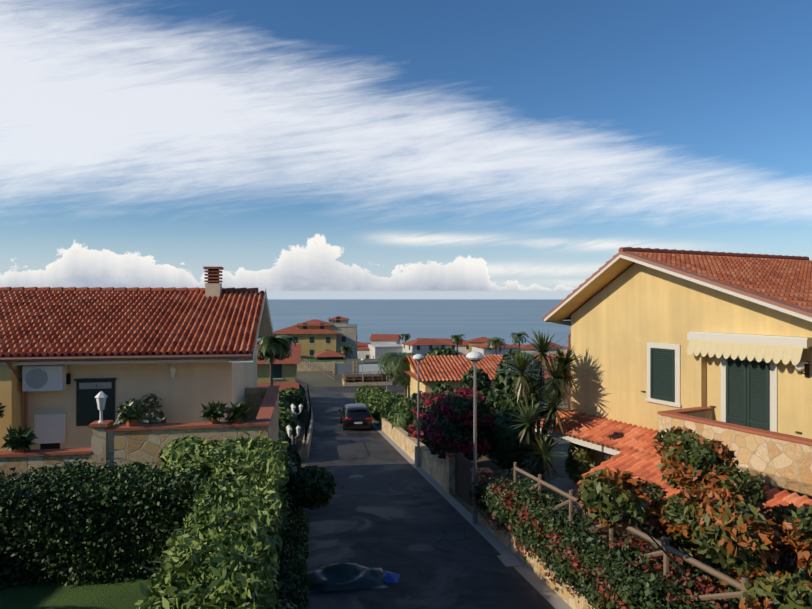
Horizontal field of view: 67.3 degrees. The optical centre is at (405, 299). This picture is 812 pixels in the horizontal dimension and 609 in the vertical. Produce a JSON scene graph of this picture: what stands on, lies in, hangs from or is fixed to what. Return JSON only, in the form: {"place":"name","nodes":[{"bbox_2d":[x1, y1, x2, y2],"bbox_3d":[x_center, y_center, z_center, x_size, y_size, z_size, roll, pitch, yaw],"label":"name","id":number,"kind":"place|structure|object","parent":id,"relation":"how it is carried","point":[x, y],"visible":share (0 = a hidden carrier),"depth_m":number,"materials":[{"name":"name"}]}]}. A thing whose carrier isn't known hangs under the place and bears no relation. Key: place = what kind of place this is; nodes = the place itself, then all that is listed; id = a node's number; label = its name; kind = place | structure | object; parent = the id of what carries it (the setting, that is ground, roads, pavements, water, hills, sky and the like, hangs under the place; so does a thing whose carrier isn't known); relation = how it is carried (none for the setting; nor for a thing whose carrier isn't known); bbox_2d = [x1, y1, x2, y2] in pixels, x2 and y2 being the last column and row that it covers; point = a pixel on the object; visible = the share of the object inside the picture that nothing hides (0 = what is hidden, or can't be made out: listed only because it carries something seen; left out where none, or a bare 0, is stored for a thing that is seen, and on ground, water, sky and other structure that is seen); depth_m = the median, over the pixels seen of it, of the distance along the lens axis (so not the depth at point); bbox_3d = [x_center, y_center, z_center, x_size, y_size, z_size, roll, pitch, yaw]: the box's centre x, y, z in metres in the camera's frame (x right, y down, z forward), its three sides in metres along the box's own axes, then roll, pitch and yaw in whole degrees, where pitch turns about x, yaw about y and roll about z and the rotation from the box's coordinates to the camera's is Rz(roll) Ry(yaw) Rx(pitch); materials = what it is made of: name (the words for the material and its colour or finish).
{"place":"outdoors","nodes":[
{"label":"outdoors","id":0,"kind":"place"},
{"bbox_2d":[11,460,336,510],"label":"terrace shrubs","id":1,"kind":"object","parent":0,"point":[313,485],"visible":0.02,"depth_m":12.40,"materials":[{"name":"green plant"}]},
{"bbox_2d":[297,379,403,392],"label":"cross street","id":2,"kind":"structure","parent":0,"point":[351,389],"depth_m":85.98,"materials":[{"name":"grey asphalt"}]},
{"bbox_2d":[0,0,811,298],"label":"sky","id":3,"kind":"structure","parent":0,"point":[297,149],"materials":[{"name":"blue"}]},
{"bbox_2d":[257,299,570,346],"bbox_3d":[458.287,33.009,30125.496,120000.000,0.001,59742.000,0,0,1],"label":"sea","id":4,"kind":"structure","parent":0,"point":[470,319],"depth_m":1158.29,"materials":[{"name":"liquid"}]},
{"bbox_2d":[299,393,554,608],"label":"road","id":5,"kind":"structure","parent":0,"point":[389,508],"depth_m":16.53,"materials":[{"name":"grey asphalt"}]},
{"bbox_2d":[306,562,399,592],"bbox_3d":[-1.244,5.965,13.313,2.218,0.434,1.240,0,0,-10],"label":"tarp heap","id":6,"kind":"object","parent":5,"relation":"on","point":[341,576],"visible":0.79,"depth_m":13.05,"materials":[{"name":"grey"}]},
{"bbox_2d":[338,403,372,429],"bbox_3d":[-3.496,8.001,42.051,2.240,1.664,4.702,0,0,-10],"label":"suv","id":7,"kind":"object","parent":5,"relation":"on","point":[356,416],"visible":1,"depth_m":39.94,"materials":[{"name":"grey paint"}]},
{"bbox_2d":[349,439,433,551],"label":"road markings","id":8,"kind":"object","parent":5,"relation":"on","point":[420,547],"visible":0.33,"depth_m":15.56,"materials":[{"name":"grey paint"}]},
{"bbox_2d":[290,359,768,593],"bbox_3d":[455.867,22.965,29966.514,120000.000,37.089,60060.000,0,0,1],"label":"ground","id":9,"kind":"structure","parent":0,"point":[314,378],"depth_m":34.64,"materials":[{"name":"soil"}]},
{"bbox_2d":[0,266,279,484],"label":"house","id":10,"kind":"structure","parent":9,"relation":"on","point":[78,366],"depth_m":14.76,"materials":[{"name":"red tile"}]},
{"bbox_2d":[0,403,5,417],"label":"plant","id":11,"kind":"object","parent":10,"relation":"on","point":[2,411],"visible":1,"depth_m":13.33,"materials":[{"name":"green plant"}]},
{"bbox_2d":[0,398,250,451],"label":"potted plants","id":12,"kind":"object","parent":10,"relation":"attached to","point":[133,409],"visible":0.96,"depth_m":12.64,"materials":[{"name":"green plant"}]},
{"bbox_2d":[113,394,166,424],"bbox_3d":[-6.174,3.178,14.336,1.186,1.863,1.432,0,0,1],"label":"potted plant","id":13,"kind":"object","parent":10,"relation":"on","point":[158,417],"visible":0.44,"depth_m":14.30,"materials":[{"name":"green plant"}]},
{"bbox_2d":[0,384,312,608],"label":"lawn","id":14,"kind":"structure","parent":9,"relation":"on","point":[118,595],"depth_m":10.25,"materials":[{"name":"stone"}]},
{"bbox_2d":[0,457,247,590],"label":"hedge","id":15,"kind":"object","parent":14,"relation":"on","point":[91,530],"visible":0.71,"depth_m":10.73,"materials":[{"name":"green plant"}]},
{"bbox_2d":[138,554,166,607],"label":"leaves","id":16,"kind":"object","parent":14,"relation":"on","point":[151,570],"depth_m":9.31,"materials":[{"name":"green plant"}]},
{"bbox_2d":[274,499,308,608],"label":"street bush row","id":17,"kind":"object","parent":14,"relation":"on","point":[292,575],"visible":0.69,"depth_m":9.76,"materials":[{"name":"green plant"}]},
{"bbox_2d":[131,430,290,608],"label":"street hedge","id":18,"kind":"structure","parent":9,"relation":"on","point":[226,542],"depth_m":7.68,"materials":[{"name":"green plant"}]},
{"bbox_2d":[156,435,289,483],"bbox_3d":[-3.665,3.340,12.351,2.593,1.136,1.381,0,0,-13],"label":"sumac shrub","id":19,"kind":"object","parent":9,"relation":"on","point":[187,451],"visible":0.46,"depth_m":11.96,"materials":[{"name":"green plant"}]},
{"bbox_2d":[257,334,296,385],"bbox_3d":[-7.869,4.926,36.218,2.757,5.696,2.418,0,0,-40],"label":"palm","id":20,"kind":"object","parent":9,"relation":"on","point":[272,348],"visible":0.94,"depth_m":35.80,"materials":[{"name":"green plant"}]},
{"bbox_2d":[257,344,300,390],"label":"house","id":21,"kind":"structure","parent":9,"relation":"on","point":[285,374],"depth_m":57.09,"materials":[{"name":"tile"}]},
{"bbox_2d":[273,381,306,442],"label":"garden shrubs","id":22,"kind":"object","parent":9,"relation":"on","point":[289,397],"visible":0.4,"depth_m":40.18,"materials":[{"name":"green plant"}]},
{"bbox_2d":[286,425,300,443],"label":"garden lanterns","id":23,"kind":"object","parent":9,"relation":"on","point":[290,429],"visible":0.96,"depth_m":28.04,"materials":[{"name":"white glass"}]},
{"bbox_2d":[286,443,302,501],"bbox_3d":[-4.047,5.646,19.364,1.906,2.887,9.650,0,0,-6],"label":"bush","id":24,"kind":"object","parent":9,"relation":"on","point":[295,460],"visible":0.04,"depth_m":18.82,"materials":[{"name":"green plant"}]},
{"bbox_2d":[291,404,302,444],"bbox_3d":[-6.040,7.010,33.549,0.716,2.450,0.743,0,0,1],"label":"lantern","id":25,"kind":"object","parent":9,"relation":"on","point":[300,406],"visible":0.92,"depth_m":33.56,"materials":[{"name":"white glass"}]},
{"bbox_2d":[273,326,339,358],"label":"villa","id":26,"kind":"object","parent":9,"relation":"on","point":[312,342],"visible":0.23,"depth_m":141.54,"materials":[{"name":"paint"}]},
{"bbox_2d":[293,319,332,329],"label":"roof","id":27,"kind":"structure","parent":26,"relation":"on","point":[314,324],"depth_m":143.90,"materials":[{"name":"tile"}]},
{"bbox_2d":[297,359,345,370],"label":"wall","id":28,"kind":"structure","parent":9,"relation":"on","point":[326,365],"depth_m":112.52,"materials":[{"name":"stone"}]},
{"bbox_2d":[314,350,345,359],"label":"gazebo","id":29,"kind":"object","parent":9,"relation":"on","point":[329,355],"visible":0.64,"depth_m":119.00,"materials":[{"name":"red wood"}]},
{"bbox_2d":[330,325,357,358],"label":"building","id":30,"kind":"structure","parent":9,"relation":"on","point":[347,335],"depth_m":144.29,"materials":[{"name":"paint"}]},
{"bbox_2d":[328,316,349,325],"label":"villa tower top","id":31,"kind":"structure","parent":30,"relation":"on","point":[338,321],"depth_m":146.76,"materials":[{"name":"white paint"}]},
{"bbox_2d":[339,345,352,358],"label":"palm","id":32,"kind":"object","parent":9,"relation":"on","point":[345,351],"visible":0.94,"depth_m":127.31,"materials":[{"name":"green plant"}]},
{"bbox_2d":[303,358,402,382],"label":"wall","id":33,"kind":"structure","parent":9,"relation":"on","point":[338,368],"depth_m":107.88,"materials":[{"name":"beige concrete"}]},
{"bbox_2d":[257,338,457,355],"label":"trees","id":34,"kind":"object","parent":9,"relation":"on","point":[441,350],"visible":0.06,"depth_m":94.16,"materials":[{"name":"green plant"}]},
{"bbox_2d":[357,341,367,346],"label":"shore house","id":35,"kind":"structure","parent":9,"relation":"on","point":[359,344],"depth_m":185.21,"materials":[{"name":"red tile"}]},
{"bbox_2d":[361,359,364,385],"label":"lamp post","id":36,"kind":"object","parent":9,"relation":"on","point":[362,360],"visible":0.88,"depth_m":79.04,"materials":[{"name":"silver metal"}]},
{"bbox_2d":[357,344,369,358],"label":"white house","id":37,"kind":"structure","parent":9,"relation":"on","point":[363,352],"depth_m":182.22,"materials":[{"name":"paint"}]},
{"bbox_2d":[342,371,392,385],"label":"wall","id":38,"kind":"structure","parent":9,"relation":"on","point":[371,383],"depth_m":90.65,"materials":[{"name":"stone"}]},
{"bbox_2d":[345,375,388,381],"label":"fence","id":39,"kind":"object","parent":38,"relation":"on","point":[375,378],"visible":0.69,"depth_m":90.89,"materials":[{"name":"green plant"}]},
{"bbox_2d":[355,385,413,431],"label":"shrubs","id":40,"kind":"object","parent":9,"relation":"on","point":[393,408],"visible":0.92,"depth_m":40.49,"materials":[{"name":"green plant"}]},
{"bbox_2d":[369,334,400,343],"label":"white house","id":41,"kind":"structure","parent":9,"relation":"on","point":[385,338],"depth_m":186.67,"materials":[{"name":"tile"}]},
{"bbox_2d":[368,344,402,358],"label":"shore house","id":42,"kind":"structure","parent":9,"relation":"on","point":[377,351],"depth_m":175.94,"materials":[{"name":"white paint"}]},
{"bbox_2d":[376,352,424,395],"bbox_3d":[-0.298,7.240,52.104,4.701,5.477,4.834,0,0,-23],"label":"drooping palm","id":43,"kind":"object","parent":9,"relation":"on","point":[394,363],"visible":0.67,"depth_m":50.71,"materials":[{"name":"green plant"}]},
{"bbox_2d":[400,333,410,341],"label":"palm","id":44,"kind":"object","parent":9,"relation":"on","point":[405,336],"visible":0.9,"depth_m":198.79,"materials":[{"name":"green plant"}]},
{"bbox_2d":[401,338,450,354],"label":"white house","id":45,"kind":"structure","parent":9,"relation":"on","point":[422,346],"depth_m":171.14,"materials":[{"name":"paint"}]},
{"bbox_2d":[417,338,444,340],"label":"shore house","id":46,"kind":"structure","parent":9,"relation":"on","point":[439,339],"depth_m":200.65,"materials":[{"name":"red tile"}]},
{"bbox_2d":[407,387,498,460],"bbox_3d":[2.168,5.458,26.881,3.622,4.287,10.454,0,0,-4],"label":"bougainvillea","id":47,"kind":"object","parent":9,"relation":"on","point":[446,420],"visible":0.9,"depth_m":22.59,"materials":[{"name":"purple plant"}]},
{"bbox_2d":[440,339,468,355],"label":"white house","id":48,"kind":"structure","parent":9,"relation":"on","point":[463,348],"depth_m":178.56,"materials":[{"name":"paint"}]},
{"bbox_2d":[450,334,465,352],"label":"palm","id":49,"kind":"object","parent":9,"relation":"on","point":[457,340],"visible":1,"depth_m":149.18,"materials":[{"name":"green plant"}]},
{"bbox_2d":[468,337,489,352],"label":"shore house","id":50,"kind":"structure","parent":9,"relation":"on","point":[480,340],"depth_m":174.62,"materials":[{"name":"tile"}]},
{"bbox_2d":[405,349,554,468],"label":"dark trees","id":51,"kind":"object","parent":9,"relation":"on","point":[505,447],"visible":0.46,"depth_m":24.26,"materials":[{"name":"green plant"}]},
{"bbox_2d":[403,353,570,409],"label":"house","id":52,"kind":"structure","parent":9,"relation":"on","point":[451,370],"depth_m":46.39,"materials":[{"name":"tile"}]},
{"bbox_2d":[469,342,516,354],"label":"white house","id":53,"kind":"structure","parent":9,"relation":"on","point":[482,348],"depth_m":163.64,"materials":[{"name":"paint"}]},
{"bbox_2d":[486,337,505,354],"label":"palm","id":54,"kind":"object","parent":9,"relation":"on","point":[496,341],"visible":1,"depth_m":119.09,"materials":[{"name":"green plant"}]},
{"bbox_2d":[509,331,528,350],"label":"palm","id":55,"kind":"object","parent":9,"relation":"on","point":[518,338],"visible":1,"depth_m":139.35,"materials":[{"name":"green plant"}]},
{"bbox_2d":[517,343,556,353],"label":"shore house","id":56,"kind":"structure","parent":9,"relation":"on","point":[523,348],"depth_m":173.89,"materials":[{"name":"red paint"}]},
{"bbox_2d":[497,328,592,492],"bbox_3d":[4.895,4.071,21.363,3.453,6.292,2.613,0,0,-23],"label":"yucca group","id":57,"kind":"object","parent":9,"relation":"on","point":[541,456],"visible":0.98,"depth_m":21.12,"materials":[{"name":"green plant"}]},
{"bbox_2d":[547,342,563,349],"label":"shore house","id":58,"kind":"structure","parent":9,"relation":"on","point":[561,348],"depth_m":212.06,"materials":[{"name":"red tile"}]},
{"bbox_2d":[372,416,778,608],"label":"boundary","id":59,"kind":"object","parent":9,"relation":"on","point":[447,478],"visible":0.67,"depth_m":15.78,"materials":[{"name":"stone"}]},
{"bbox_2d":[412,354,423,466],"bbox_3d":[0.550,4.933,27.006,0.526,5.000,0.540,0,0,1],"label":"lamp post","id":60,"kind":"object","parent":59,"relation":"on","point":[418,357],"visible":0.94,"depth_m":26.96,"materials":[{"name":"silver metal"}]},
{"bbox_2d":[466,351,483,523],"bbox_3d":[2.019,4.053,17.873,0.526,5.050,0.540,0,0,1],"label":"lamp post","id":61,"kind":"object","parent":59,"relation":"on","point":[474,356],"visible":0.98,"depth_m":17.83,"materials":[{"name":"silver metal"}]},
{"bbox_2d":[467,466,770,608],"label":"ivy hedge","id":62,"kind":"object","parent":9,"relation":"on","point":[588,565],"visible":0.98,"depth_m":11.39,"materials":[{"name":"green plant"}]},
{"bbox_2d":[535,247,811,564],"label":"house","id":63,"kind":"structure","parent":9,"relation":"on","point":[712,345],"depth_m":18.02,"materials":[{"name":"beige paint"}]},
{"bbox_2d":[563,443,597,483],"bbox_3d":[6.146,5.748,21.337,1.041,1.536,1.287,0,0,-25],"label":"shrub","id":64,"kind":"object","parent":63,"relation":"on","point":[579,460],"visible":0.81,"depth_m":21.12,"materials":[{"name":"green plant"}]},
{"bbox_2d":[575,426,811,608],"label":"shrub","id":65,"kind":"object","parent":9,"relation":"on","point":[713,528],"visible":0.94,"depth_m":9.30,"materials":[{"name":"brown plant"}]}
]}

